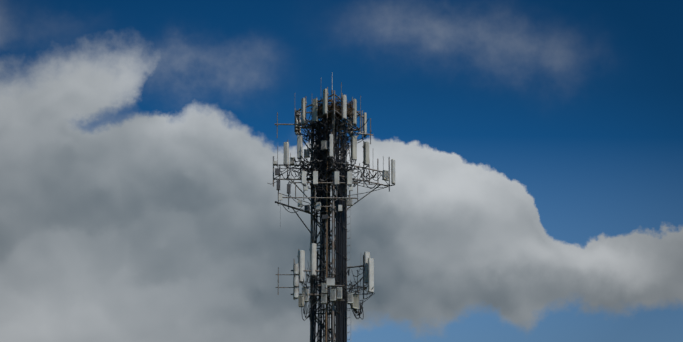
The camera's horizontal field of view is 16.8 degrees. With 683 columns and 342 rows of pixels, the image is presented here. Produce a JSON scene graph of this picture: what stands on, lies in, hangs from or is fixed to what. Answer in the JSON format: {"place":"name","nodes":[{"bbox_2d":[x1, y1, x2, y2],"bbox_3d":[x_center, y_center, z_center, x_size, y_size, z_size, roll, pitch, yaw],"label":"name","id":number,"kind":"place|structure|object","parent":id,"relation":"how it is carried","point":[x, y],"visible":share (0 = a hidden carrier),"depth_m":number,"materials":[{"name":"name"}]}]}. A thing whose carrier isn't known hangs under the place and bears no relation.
{"place":"outdoors","nodes":[
{"label":"outdoors","id":0,"kind":"place"},
{"bbox_2d":[0,0,682,341],"label":"sky","id":1,"kind":"structure","parent":0,"point":[535,146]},
{"label":"ground","id":2,"kind":"structure","parent":0,"visible":0},
{"bbox_2d":[309,112,345,341],"bbox_3d":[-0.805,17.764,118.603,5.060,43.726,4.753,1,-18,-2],"label":"tower mast","id":3,"kind":"object","parent":2,"relation":"on","point":[333,248],"visible":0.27,"depth_m":123.27,"materials":[{"name":"grey metal"}]},
{"bbox_2d":[275,82,372,151],"bbox_3d":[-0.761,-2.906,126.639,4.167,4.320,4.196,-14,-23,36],"label":"antenna platform","id":4,"kind":"structure","parent":3,"relation":"on","point":[301,115],"depth_m":125.67,"materials":[{"name":"metal"}]},
{"bbox_2d":[275,243,374,321],"bbox_3d":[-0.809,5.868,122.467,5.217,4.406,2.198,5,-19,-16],"label":"sector mounts","id":5,"kind":"object","parent":3,"relation":"attached to","point":[299,268],"visible":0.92,"depth_m":122.37,"materials":[{"name":"metal"}]},
{"bbox_2d":[276,115,376,341],"bbox_3d":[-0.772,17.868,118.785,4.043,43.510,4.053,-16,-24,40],"label":"cables","id":6,"kind":"object","parent":3,"relation":"attached to","point":[314,160],"visible":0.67,"depth_m":124.16,"materials":[{"name":"rubber"}]},
{"bbox_2d":[312,126,347,341],"bbox_3d":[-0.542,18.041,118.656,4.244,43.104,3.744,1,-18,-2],"label":"cables","id":7,"kind":"object","parent":3,"relation":"attached to","point":[340,314],"visible":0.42,"depth_m":123.05,"materials":[{"name":"black rubber"}]},
{"bbox_2d":[268,132,394,232],"bbox_3d":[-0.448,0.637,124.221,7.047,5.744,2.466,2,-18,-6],"label":"antenna mounts","id":8,"kind":"object","parent":3,"relation":"attached to","point":[385,174],"visible":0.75,"depth_m":124.39,"materials":[{"name":"metal"}]},
{"bbox_2d":[308,98,354,120],"bbox_3d":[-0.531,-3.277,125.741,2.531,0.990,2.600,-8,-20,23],"label":"osprey nest","id":9,"kind":"object","parent":3,"relation":"attached to","point":[330,108],"visible":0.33,"depth_m":125.16,"materials":[{"name":"plant"}]},
{"bbox_2d":[346,119,350,339],"bbox_3d":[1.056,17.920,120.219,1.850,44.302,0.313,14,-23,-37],"label":"climb ladder","id":10,"kind":"object","parent":3,"relation":"attached to","point":[346,245],"visible":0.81,"depth_m":124.18,"materials":[{"name":"metal"}]}
]}

